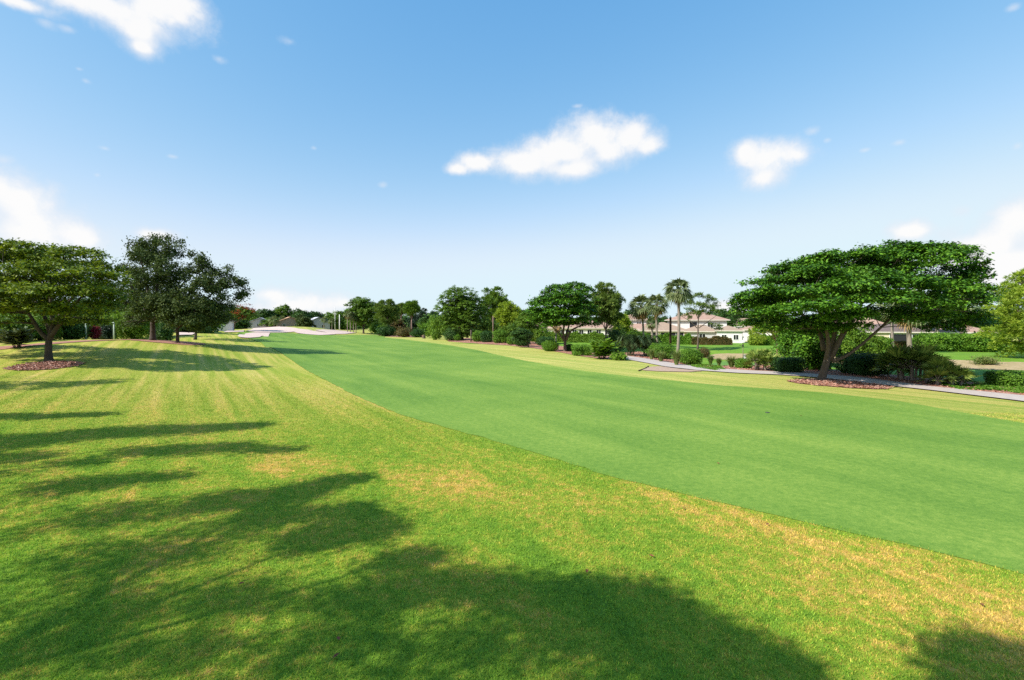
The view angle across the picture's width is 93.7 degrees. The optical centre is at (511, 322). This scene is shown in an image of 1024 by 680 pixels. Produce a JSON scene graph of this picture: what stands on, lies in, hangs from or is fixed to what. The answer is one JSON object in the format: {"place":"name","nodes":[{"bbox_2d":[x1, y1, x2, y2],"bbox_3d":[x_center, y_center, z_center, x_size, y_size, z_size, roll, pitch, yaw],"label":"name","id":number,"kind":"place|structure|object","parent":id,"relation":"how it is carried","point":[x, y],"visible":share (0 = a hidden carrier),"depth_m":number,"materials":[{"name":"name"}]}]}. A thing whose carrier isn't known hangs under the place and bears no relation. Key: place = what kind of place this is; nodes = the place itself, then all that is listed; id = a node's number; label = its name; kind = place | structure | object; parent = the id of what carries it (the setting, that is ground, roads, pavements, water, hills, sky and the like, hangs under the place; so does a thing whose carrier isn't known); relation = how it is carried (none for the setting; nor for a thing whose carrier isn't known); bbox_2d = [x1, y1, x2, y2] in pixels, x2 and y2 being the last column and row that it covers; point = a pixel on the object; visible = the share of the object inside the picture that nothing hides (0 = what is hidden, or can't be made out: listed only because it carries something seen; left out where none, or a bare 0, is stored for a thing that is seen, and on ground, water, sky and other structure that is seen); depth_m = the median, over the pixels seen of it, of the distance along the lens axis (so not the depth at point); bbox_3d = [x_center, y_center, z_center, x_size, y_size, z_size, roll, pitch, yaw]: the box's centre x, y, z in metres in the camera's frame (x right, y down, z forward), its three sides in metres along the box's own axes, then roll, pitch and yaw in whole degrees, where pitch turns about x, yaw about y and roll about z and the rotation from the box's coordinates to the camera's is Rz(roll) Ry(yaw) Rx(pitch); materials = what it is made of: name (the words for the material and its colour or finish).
{"place":"outdoors","nodes":[
{"label":"outdoors","id":0,"kind":"place"},
{"bbox_2d":[0,327,1023,679],"bbox_3d":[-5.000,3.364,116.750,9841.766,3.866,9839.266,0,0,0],"label":"ground","id":1,"kind":"structure","parent":0,"point":[220,353],"depth_m":9.42,"materials":[{"name":"green plant"}]},
{"bbox_2d":[0,313,39,340],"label":"shrub","id":2,"kind":"object","parent":1,"relation":"on","point":[13,325],"visible":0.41,"depth_m":53.99,"materials":[{"name":"green plant"}]},
{"bbox_2d":[23,315,62,339],"bbox_3d":[-56.359,0.671,57.291,4.302,3.231,4.233,0,0,29],"label":"shrub","id":3,"kind":"object","parent":1,"relation":"on","point":[37,335],"visible":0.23,"depth_m":56.80,"materials":[{"name":"green plant"}]},
{"bbox_2d":[3,360,85,370],"bbox_3d":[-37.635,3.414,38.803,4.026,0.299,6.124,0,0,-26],"label":"mulch bed","id":4,"kind":"object","parent":1,"relation":"on","point":[48,366],"visible":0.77,"depth_m":38.37,"materials":[{"name":"brown wood"}]},
{"bbox_2d":[0,340,101,349],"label":"mulch bed","id":5,"kind":"object","parent":1,"relation":"on","point":[4,347],"visible":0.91,"depth_m":51.94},
{"bbox_2d":[0,326,35,347],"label":"shrub","id":6,"kind":"object","parent":5,"relation":"on","point":[18,337],"visible":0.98,"depth_m":48.61,"materials":[{"name":"green plant"}]},
{"bbox_2d":[0,237,135,360],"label":"shade tree","id":7,"kind":"object","parent":1,"relation":"on","point":[46,281],"visible":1,"depth_m":40.17,"materials":[{"name":"green plant"}]},
{"bbox_2d":[54,322,93,339],"bbox_3d":[-56.875,0.561,61.424,4.970,3.448,4.302,0,0,0],"label":"shrub","id":8,"kind":"object","parent":1,"relation":"on","point":[75,331],"visible":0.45,"depth_m":61.05,"materials":[{"name":"green plant"}]},
{"bbox_2d":[89,325,101,338],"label":"shrub","id":9,"kind":"object","parent":1,"relation":"on","point":[96,334],"visible":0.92,"depth_m":63.22,"materials":[{"name":"red plant"}]},
{"bbox_2d":[98,324,115,338],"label":"shrub","id":10,"kind":"object","parent":1,"relation":"on","point":[107,332],"visible":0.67,"depth_m":66.37,"materials":[{"name":"green plant"}]},
{"bbox_2d":[16,299,225,333],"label":"distant treeline","id":11,"kind":"object","parent":1,"relation":"on","point":[214,329],"visible":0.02,"depth_m":131.65,"materials":[{"name":"green plant"}]},
{"bbox_2d":[109,304,158,339],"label":"shrub","id":12,"kind":"object","parent":1,"relation":"on","point":[136,332],"visible":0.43,"depth_m":68.76,"materials":[{"name":"green plant"}]},
{"bbox_2d":[108,232,200,339],"bbox_3d":[-46.466,-4.665,62.255,16.488,14.480,8.768,0,0,36],"label":"oak tree","id":13,"kind":"object","parent":1,"relation":"on","point":[162,283],"visible":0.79,"depth_m":60.04,"materials":[{"name":"green plant"}]},
{"bbox_2d":[122,339,204,344],"bbox_3d":[-44.762,2.412,62.165,10.172,0.750,6.817,0,0,0],"label":"mulch bed","id":14,"kind":"object","parent":1,"relation":"on","point":[181,342],"visible":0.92,"depth_m":61.08,"materials":[{"name":"brown soil"}]},
{"bbox_2d":[152,249,254,342],"bbox_3d":[-39.231,-3.457,61.520,12.196,12.513,11.163,0,0,0],"label":"oak tree","id":15,"kind":"object","parent":14,"relation":"on","point":[205,309],"visible":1,"depth_m":59.17,"materials":[{"name":"green plant"}]},
{"bbox_2d":[156,322,175,340],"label":"shrub","id":16,"kind":"object","parent":1,"relation":"on","point":[163,334],"visible":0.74,"depth_m":78.49,"materials":[{"name":"green plant"}]},
{"bbox_2d":[183,298,241,339],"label":"oak tree","id":17,"kind":"object","parent":1,"relation":"on","point":[227,322],"visible":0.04,"depth_m":92.00,"materials":[{"name":"green plant"}]},
{"bbox_2d":[235,318,251,328],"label":"shade tree","id":18,"kind":"object","parent":1,"relation":"on","point":[243,324],"visible":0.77,"depth_m":198.72,"materials":[{"name":"green plant"}]},
{"bbox_2d":[229,303,258,329],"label":"flame tree","id":19,"kind":"object","parent":1,"relation":"on","point":[245,312],"visible":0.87,"depth_m":164.05,"materials":[{"name":"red plant"}]},
{"bbox_2d":[238,332,269,337],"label":"sand bunker","id":20,"kind":"object","parent":1,"relation":"on","point":[253,334],"visible":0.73,"depth_m":141.76},
{"bbox_2d":[256,308,278,318],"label":"shade tree","id":21,"kind":"object","parent":1,"relation":"on","point":[264,313],"visible":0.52,"depth_m":252.66,"materials":[{"name":"green plant"}]},
{"bbox_2d":[246,326,307,331],"bbox_3d":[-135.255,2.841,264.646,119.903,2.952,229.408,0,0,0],"label":"sand bunker","id":22,"kind":"object","parent":1,"relation":"on","point":[278,329],"visible":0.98,"depth_m":176.07},
{"bbox_2d":[273,303,293,318],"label":"shade tree","id":23,"kind":"object","parent":1,"relation":"on","point":[283,310],"visible":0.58,"depth_m":260.70,"materials":[{"name":"green plant"}]},
{"bbox_2d":[276,317,298,326],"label":"house","id":24,"kind":"structure","parent":1,"relation":"on","point":[289,322],"depth_m":213.59,"materials":[{"name":"beige"}]},
{"bbox_2d":[244,310,358,329],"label":"distant treeline","id":25,"kind":"object","parent":1,"relation":"on","point":[343,319],"depth_m":295.79,"materials":[{"name":"green plant"}]},
{"bbox_2d":[294,314,316,326],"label":"shade tree","id":26,"kind":"object","parent":1,"relation":"on","point":[302,321],"visible":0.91,"depth_m":210.50,"materials":[{"name":"green plant"}]},
{"bbox_2d":[310,317,329,328],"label":"house","id":27,"kind":"structure","parent":1,"relation":"on","point":[318,323],"depth_m":222.43,"materials":[{"name":"grey paint"}]},
{"bbox_2d":[326,313,344,329],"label":"shade tree","id":28,"kind":"object","parent":1,"relation":"on","point":[336,325],"visible":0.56,"depth_m":269.11,"materials":[{"name":"green plant"}]},
{"bbox_2d":[343,296,380,333],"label":"shade tree","id":29,"kind":"object","parent":1,"relation":"on","point":[362,309],"visible":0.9,"depth_m":204.56,"materials":[{"name":"green plant"}]},
{"bbox_2d":[424,314,444,337],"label":"shrub","id":30,"kind":"object","parent":1,"relation":"on","point":[432,327],"visible":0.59,"depth_m":138.94,"materials":[{"name":"green plant"}]},
{"bbox_2d":[366,311,517,334],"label":"distant treeline","id":31,"kind":"object","parent":1,"relation":"on","point":[421,319],"visible":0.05,"depth_m":219.79,"materials":[{"name":"green plant"}]},
{"bbox_2d":[477,286,508,321],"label":"pine tree","id":32,"kind":"object","parent":1,"relation":"on","point":[493,298],"visible":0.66,"depth_m":134.09,"materials":[{"name":"green plant"}]},
{"bbox_2d":[448,338,609,358],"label":"mulch bed","id":33,"kind":"object","parent":1,"relation":"on","point":[534,343],"visible":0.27,"depth_m":93.65,"materials":[{"name":"brown soil"}]},
{"bbox_2d":[442,326,459,340],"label":"shrub","id":34,"kind":"object","parent":33,"relation":"on","point":[450,333],"visible":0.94,"depth_m":117.52,"materials":[{"name":"green plant"}]},
{"bbox_2d":[433,285,491,339],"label":"shade tree","id":35,"kind":"object","parent":33,"relation":"on","point":[461,316],"visible":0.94,"depth_m":120.30,"materials":[{"name":"green plant"}]},
{"bbox_2d":[480,330,492,341],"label":"shrub","id":36,"kind":"object","parent":33,"relation":"on","point":[486,336],"visible":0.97,"depth_m":108.51,"materials":[{"name":"green plant"}]},
{"bbox_2d":[477,317,500,331],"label":"shrub","id":37,"kind":"object","parent":33,"relation":"on","point":[489,325],"visible":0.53,"depth_m":120.67,"materials":[{"name":"green plant"}]},
{"bbox_2d":[492,329,507,342],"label":"shrub","id":38,"kind":"object","parent":33,"relation":"on","point":[499,336],"visible":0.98,"depth_m":103.79,"materials":[{"name":"green plant"}]},
{"bbox_2d":[493,300,521,327],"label":"pine tree","id":39,"kind":"object","parent":33,"relation":"on","point":[509,312],"visible":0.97,"depth_m":111.11,"materials":[{"name":"green plant"}]},
{"bbox_2d":[508,327,534,347],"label":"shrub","id":40,"kind":"object","parent":33,"relation":"on","point":[521,335],"visible":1,"depth_m":86.58,"materials":[{"name":"green plant"}]},
{"bbox_2d":[513,309,541,337],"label":"shade tree","id":41,"kind":"object","parent":33,"relation":"on","point":[521,318],"visible":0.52,"depth_m":99.29,"materials":[{"name":"green plant"}]},
{"bbox_2d":[529,324,553,343],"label":"shrub","id":42,"kind":"object","parent":33,"relation":"on","point":[538,332],"visible":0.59,"depth_m":98.58,"materials":[{"name":"green plant"}]},
{"bbox_2d":[541,339,558,350],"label":"shrub","id":43,"kind":"object","parent":33,"relation":"on","point":[549,345],"visible":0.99,"depth_m":74.98,"materials":[{"name":"green plant"}]},
{"bbox_2d":[523,281,601,350],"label":"shade tree","id":44,"kind":"object","parent":33,"relation":"on","point":[577,303],"visible":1,"depth_m":72.34,"materials":[{"name":"green plant"}]},
{"bbox_2d":[571,343,591,355],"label":"shrub","id":45,"kind":"object","parent":33,"relation":"on","point":[577,349],"visible":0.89,"depth_m":64.63,"materials":[{"name":"green plant"}]},
{"bbox_2d":[587,337,621,358],"bbox_3d":[11.156,3.128,58.461,4.594,2.737,4.446,0,0,0],"label":"shrub","id":46,"kind":"object","parent":33,"relation":"on","point":[602,348],"visible":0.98,"depth_m":57.86,"materials":[{"name":"green plant"}]},
{"bbox_2d":[530,331,607,342],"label":"hedge","id":47,"kind":"object","parent":1,"relation":"on","point":[576,336],"visible":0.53,"depth_m":107.61,"materials":[{"name":"green plant"}]},
{"bbox_2d":[536,321,612,337],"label":"house","id":48,"kind":"structure","parent":1,"relation":"on","point":[589,329],"depth_m":128.12,"materials":[{"name":"white paint"}]},
{"bbox_2d":[610,351,628,360],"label":"shrub","id":49,"kind":"object","parent":1,"relation":"on","point":[620,356],"visible":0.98,"depth_m":56.26,"materials":[{"name":"green plant"}]},
{"bbox_2d":[235,332,1023,573],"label":"fairway","id":50,"kind":"structure","parent":1,"relation":"on","point":[634,426],"depth_m":19.13,"materials":[{"name":"green plant"}]},
{"bbox_2d":[255,304,1005,335],"bbox_3d":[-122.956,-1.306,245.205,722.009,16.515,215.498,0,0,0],"label":"distant treeline","id":51,"kind":"object","parent":1,"relation":"on","point":[626,312],"visible":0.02,"depth_m":216.74,"materials":[{"name":"green plant"}]},
{"bbox_2d":[626,332,693,344],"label":"hedge","id":52,"kind":"object","parent":1,"relation":"on","point":[685,339],"visible":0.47,"depth_m":101.33,"materials":[{"name":"green plant"}]},
{"bbox_2d":[638,312,729,337],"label":"house","id":53,"kind":"structure","parent":1,"relation":"on","point":[686,326],"depth_m":120.58,"materials":[{"name":"white paint"}]},
{"bbox_2d":[691,336,732,344],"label":"hedge","id":54,"kind":"object","parent":1,"relation":"on","point":[718,340],"visible":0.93,"depth_m":98.20,"materials":[{"name":"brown plant"}]},
{"bbox_2d":[715,309,740,327],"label":"shade tree","id":55,"kind":"object","parent":1,"relation":"on","point":[731,322],"visible":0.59,"depth_m":148.67,"materials":[{"name":"green plant"}]},
{"bbox_2d":[714,326,744,342],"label":"house","id":56,"kind":"structure","parent":1,"relation":"on","point":[734,334],"depth_m":111.05,"materials":[{"name":"white paint"}]},
{"bbox_2d":[618,351,1023,394],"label":"mulch bed","id":57,"kind":"object","parent":1,"relation":"on","point":[832,373],"visible":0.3,"depth_m":40.74,"materials":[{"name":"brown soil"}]},
{"bbox_2d":[616,334,646,355],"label":"palm shrub","id":58,"kind":"object","parent":57,"relation":"on","point":[630,342],"visible":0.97,"depth_m":66.89,"materials":[{"name":"green plant"}]},
{"bbox_2d":[636,335,660,355],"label":"palm shrub","id":59,"kind":"object","parent":57,"relation":"on","point":[648,341],"visible":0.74,"depth_m":67.01,"materials":[{"name":"green plant"}]},
{"bbox_2d":[645,341,676,358],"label":"shrub","id":60,"kind":"object","parent":57,"relation":"on","point":[667,348],"visible":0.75,"depth_m":63.45,"materials":[{"name":"green plant"}]},
{"bbox_2d":[679,347,703,363],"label":"shrub","id":61,"kind":"object","parent":57,"relation":"on","point":[690,355],"visible":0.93,"depth_m":53.03,"materials":[{"name":"green plant"}]},
{"bbox_2d":[686,363,724,369],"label":"ground cover","id":62,"kind":"object","parent":57,"relation":"on","point":[714,367],"visible":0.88,"depth_m":48.27,"materials":[{"name":"green plant"}]},
{"bbox_2d":[743,346,781,369],"bbox_3d":[23.944,3.424,45.482,3.963,2.386,3.424,0,0,34],"label":"palmetto","id":63,"kind":"object","parent":57,"relation":"on","point":[758,356],"visible":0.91,"depth_m":45.39,"materials":[{"name":"green plant"}]},
{"bbox_2d":[768,317,806,366],"bbox_3d":[32.109,2.143,53.443,6.200,6.108,4.529,0,0,0],"label":"shrub","id":64,"kind":"object","parent":57,"relation":"on","point":[786,340],"visible":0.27,"depth_m":53.05,"materials":[{"name":"green plant"}]},
{"bbox_2d":[769,356,807,372],"bbox_3d":[25.180,3.813,43.788,2.787,1.590,2.485,0,0,0],"label":"shrub","id":65,"kind":"object","parent":57,"relation":"on","point":[787,364],"visible":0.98,"depth_m":43.10,"materials":[{"name":"green plant"}]},
{"bbox_2d":[789,321,842,370],"bbox_3d":[29.937,2.270,47.102,4.455,5.291,3.640,0,0,0],"label":"shrub","id":66,"kind":"object","parent":57,"relation":"on","point":[807,348],"visible":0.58,"depth_m":46.44,"materials":[{"name":"green plant"}]},
{"bbox_2d":[833,351,892,375],"bbox_3d":[30.888,3.599,42.324,4.345,2.299,3.906,0,0,0],"label":"shrub","id":67,"kind":"object","parent":57,"relation":"on","point":[861,363],"visible":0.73,"depth_m":41.32,"materials":[{"name":"green plant"}]},
{"bbox_2d":[868,340,950,380],"bbox_3d":[31.926,3.027,38.372,6.001,3.380,5.130,0,0,0],"label":"palmetto","id":68,"kind":"object","parent":57,"relation":"on","point":[900,359],"visible":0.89,"depth_m":37.94,"materials":[{"name":"green plant"}]},
{"bbox_2d":[913,354,982,384],"bbox_3d":[31.826,3.460,35.190,4.017,2.496,3.337,0,0,0],"label":"palmetto","id":69,"kind":"object","parent":57,"relation":"on","point":[950,371],"visible":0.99,"depth_m":34.70,"materials":[{"name":"green plant"}]},
{"bbox_2d":[940,381,1023,393],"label":"ground cover","id":70,"kind":"object","parent":57,"relation":"on","point":[1019,389],"visible":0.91,"depth_m":33.45,"materials":[{"name":"green plant"}]},
{"bbox_2d":[983,369,1023,385],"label":"shrub","id":71,"kind":"object","parent":57,"relation":"on","point":[1005,377],"visible":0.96,"depth_m":34.96,"materials":[{"name":"green plant"}]},
{"bbox_2d":[787,378,893,388],"bbox_3d":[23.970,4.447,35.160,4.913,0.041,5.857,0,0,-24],"label":"mulch bed","id":72,"kind":"object","parent":1,"relation":"on","point":[842,385],"visible":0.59,"depth_m":34.12,"materials":[{"name":"brown wood"}]},
{"bbox_2d":[724,239,1015,380],"bbox_3d":[28.763,-0.924,37.849,24.837,11.643,13.996,0,0,-14],"label":"shade tree","id":73,"kind":"object","parent":72,"relation":"on","point":[864,274],"visible":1,"depth_m":35.29,"materials":[{"name":"green plant"}]},
{"bbox_2d":[712,361,1015,380],"bbox_3d":[37.293,4.845,48.757,15.999,0.562,34.978,0,0,-44],"label":"putting green","id":74,"kind":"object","parent":1,"relation":"on","point":[979,373],"visible":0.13,"depth_m":47.11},
{"bbox_2d":[0,0,1023,318],"label":"sky","id":75,"kind":"structure","parent":0,"point":[331,153],"materials":[{"name":"blue"}]},
{"bbox_2d":[642,366,699,371],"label":"bare soil","id":76,"kind":"structure","parent":0,"point":[657,368],"depth_m":45.28,"materials":[{"name":"beige sand"}]},
{"bbox_2d":[392,411,1020,566],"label":"fairway grass","id":77,"kind":"structure","parent":0,"point":[840,495],"depth_m":11.74,"materials":[{"name":"green plant"}]},
{"bbox_2d":[456,342,1023,382],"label":"lawn","id":78,"kind":"structure","parent":0,"point":[737,348],"depth_m":71.94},
{"bbox_2d":[588,280,625,337],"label":"tree","id":79,"kind":"object","parent":78,"relation":"on","point":[610,303],"visible":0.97,"depth_m":81.20,"materials":[{"name":"green plant"}]},
{"bbox_2d":[604,323,626,351],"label":"shrub","id":80,"kind":"object","parent":78,"relation":"on","point":[613,333],"visible":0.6,"depth_m":74.58,"materials":[{"name":"green plant"}]},
{"bbox_2d":[613,313,632,333],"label":"tree","id":81,"kind":"object","parent":78,"relation":"on","point":[625,322],"visible":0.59,"depth_m":91.16,"materials":[{"name":"green plant"}]},
{"bbox_2d":[628,293,652,347],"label":"palm tree","id":82,"kind":"object","parent":78,"relation":"on","point":[639,315],"visible":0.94,"depth_m":83.24,"materials":[{"name":"green plant"}]},
{"bbox_2d":[645,294,669,341],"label":"palm tree","id":83,"kind":"object","parent":78,"relation":"on","point":[656,301],"visible":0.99,"depth_m":77.48,"materials":[{"name":"green plant"}]},
{"bbox_2d":[662,278,694,351],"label":"palm tree","id":84,"kind":"object","parent":78,"relation":"on","point":[681,296],"visible":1,"depth_m":71.58,"materials":[{"name":"green plant"}]},
{"bbox_2d":[676,292,723,348],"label":"pine tree","id":85,"kind":"object","parent":78,"relation":"on","point":[700,304],"visible":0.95,"depth_m":77.57,"materials":[{"name":"plant"}]},
{"bbox_2d":[747,333,767,345],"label":"shrub","id":86,"kind":"object","parent":78,"relation":"on","point":[755,339],"visible":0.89,"depth_m":94.53,"materials":[{"name":"green plant"}]},
{"bbox_2d":[886,290,932,346],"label":"palm tree","id":87,"kind":"object","parent":78,"relation":"on","point":[909,327],"visible":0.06,"depth_m":65.77,"materials":[{"name":"beige plant"}]},
{"bbox_2d":[857,323,980,340],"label":"house","id":88,"kind":"structure","parent":78,"relation":"on","point":[899,334],"depth_m":94.43,"materials":[{"name":"beige paint"}]},
{"bbox_2d":[912,331,975,351],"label":"shrub","id":89,"kind":"object","parent":78,"relation":"on","point":[944,341],"visible":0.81,"depth_m":72.26,"materials":[{"name":"green plant"}]},
{"bbox_2d":[959,331,1007,351],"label":"shrub","id":90,"kind":"object","parent":78,"relation":"on","point":[980,344],"visible":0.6,"depth_m":71.16,"materials":[{"name":"green plant"}]},
{"bbox_2d":[972,268,1023,357],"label":"tree","id":91,"kind":"object","parent":78,"relation":"on","point":[1012,300],"visible":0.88,"depth_m":54.29,"materials":[{"name":"green plant"}]},
{"bbox_2d":[627,356,1023,400],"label":"cart path","id":92,"kind":"structure","parent":0,"point":[902,384],"depth_m":37.84,"materials":[{"name":"concrete"}]},
{"bbox_2d":[705,353,1023,369],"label":"dry bank","id":93,"kind":"structure","parent":0,"point":[1007,365],"depth_m":50.14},
{"bbox_2d":[748,317,789,353],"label":"pine tree","id":94,"kind":"object","parent":93,"relation":"on","point":[768,331],"visible":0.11,"depth_m":65.12,"materials":[{"name":"green plant"}]},
{"bbox_2d":[836,322,877,356],"bbox_3d":[40.450,1.958,57.412,5.264,5.842,4.689,0,0,0],"label":"shrub","id":95,"kind":"object","parent":93,"relation":"on","point":[852,340],"visible":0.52,"depth_m":56.04,"materials":[{"name":"green plant"}]},
{"bbox_2d":[864,335,890,353],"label":"shrub","id":96,"kind":"object","parent":93,"relation":"on","point":[877,340],"visible":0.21,"depth_m":60.21,"materials":[{"name":"green plant"}]},
{"bbox_2d":[964,354,1005,364],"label":"shrub","id":97,"kind":"object","parent":93,"relation":"on","point":[979,360],"visible":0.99,"depth_m":49.98,"materials":[{"name":"green plant"}]},
{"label":"mulch bed","id":98,"kind":"structure","parent":0,"visible":0},
{"bbox_2d":[374,324,396,335],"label":"shrub","id":99,"kind":"object","parent":98,"relation":"on","point":[386,330],"visible":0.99,"depth_m":162.53,"materials":[{"name":"green plant"}]},
{"bbox_2d":[373,298,401,335],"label":"pine tree","id":100,"kind":"object","parent":98,"relation":"on","point":[388,311],"visible":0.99,"depth_m":166.90,"materials":[{"name":"green plant"}]},
{"bbox_2d":[394,327,411,336],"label":"shrub","id":101,"kind":"object","parent":98,"relation":"on","point":[403,332],"visible":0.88,"depth_m":153.38,"materials":[{"name":"green plant"}]},
{"bbox_2d":[402,300,420,335],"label":"pine tree","id":102,"kind":"object","parent":98,"relation":"on","point":[412,307],"visible":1,"depth_m":167.40,"materials":[{"name":"green plant"}]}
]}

